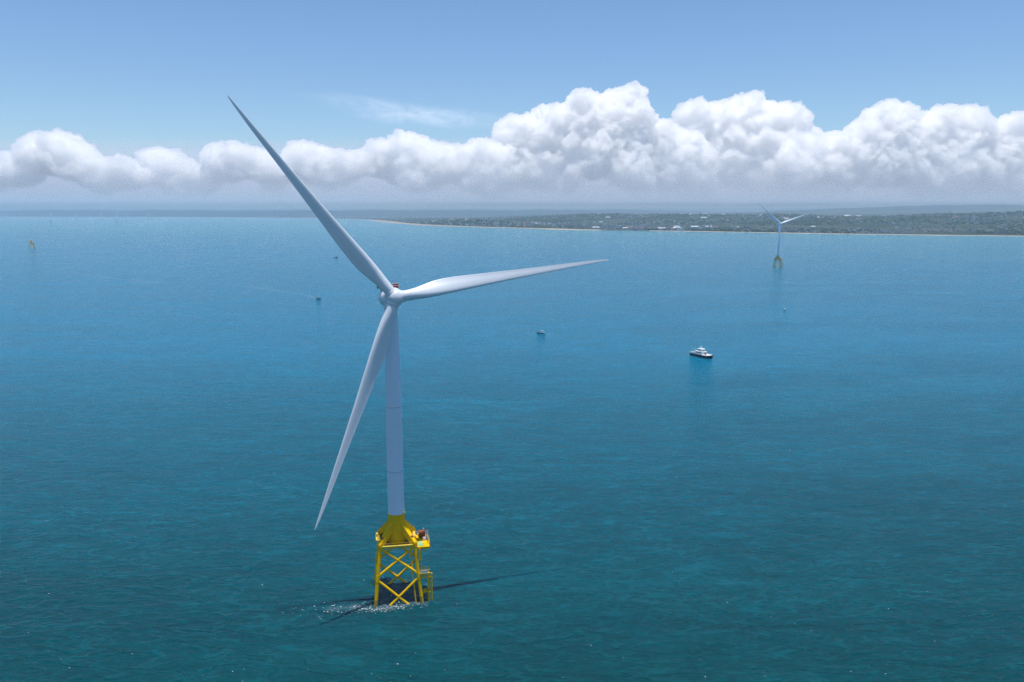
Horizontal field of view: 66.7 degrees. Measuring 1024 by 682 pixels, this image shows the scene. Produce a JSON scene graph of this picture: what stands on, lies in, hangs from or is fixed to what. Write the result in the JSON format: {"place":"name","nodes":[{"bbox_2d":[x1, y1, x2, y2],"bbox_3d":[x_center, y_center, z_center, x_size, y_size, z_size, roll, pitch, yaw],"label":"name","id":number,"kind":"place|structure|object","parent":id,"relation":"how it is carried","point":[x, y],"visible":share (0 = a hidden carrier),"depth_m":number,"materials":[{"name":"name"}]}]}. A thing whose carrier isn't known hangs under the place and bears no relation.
{"place":"outdoors","nodes":[
{"label":"outdoors","id":0,"kind":"place"},
{"bbox_2d":[0,216,1023,681],"bbox_3d":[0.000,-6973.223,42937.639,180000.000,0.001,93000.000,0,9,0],"label":"sea","id":1,"kind":"structure","parent":0,"point":[608,476],"depth_m":423.52,"materials":[{"name":"liquid"}]},
{"bbox_2d":[29,240,35,248],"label":"jacket foundation","id":2,"kind":"object","parent":1,"relation":"in","point":[31,242],"visible":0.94,"depth_m":2811.73,"materials":[{"name":"yellow paint"}]},
{"bbox_2d":[282,582,431,612],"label":"foam flecks","id":3,"kind":"object","parent":1,"relation":"on","point":[362,608],"visible":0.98,"depth_m":259.87,"materials":[{"name":"white liquid"}]},
{"bbox_2d":[227,95,609,606],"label":"wind turbine","id":4,"kind":"object","parent":1,"relation":"in","point":[397,529],"visible":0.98,"depth_m":255.62,"materials":[{"name":"grey metal"}]},
{"bbox_2d":[690,346,712,358],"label":"crew boat","id":5,"kind":"object","parent":1,"relation":"on","point":[700,352],"visible":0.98,"depth_m":709.40,"materials":[{"name":"white metal"}]},
{"bbox_2d":[761,205,808,267],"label":"wind turbine","id":6,"kind":"object","parent":1,"relation":"in","point":[777,257],"visible":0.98,"depth_m":1851.18,"materials":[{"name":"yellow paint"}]},
{"bbox_2d":[0,205,1023,235],"bbox_3d":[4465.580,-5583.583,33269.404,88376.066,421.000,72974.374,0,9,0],"label":"land","id":7,"kind":"structure","parent":0,"point":[931,210],"depth_m":19984.45,"materials":[{"name":"green plant"}]},
{"bbox_2d":[268,210,1023,233],"bbox_3d":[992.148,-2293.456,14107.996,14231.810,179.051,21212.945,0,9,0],"label":"town","id":8,"kind":"object","parent":7,"relation":"on","point":[903,230],"visible":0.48,"depth_m":7100.16,"materials":[{"name":"grey"}]},
{"bbox_2d":[370,210,1023,234],"bbox_3d":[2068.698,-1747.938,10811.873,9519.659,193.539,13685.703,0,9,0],"label":"woodland","id":9,"kind":"object","parent":7,"relation":"on","point":[824,219],"visible":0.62,"depth_m":7474.84,"materials":[{"name":"green plant"}]},
{"bbox_2d":[0,0,1023,211],"label":"sky","id":10,"kind":"structure","parent":0,"point":[682,105],"materials":[{"name":"blue"}]}
]}

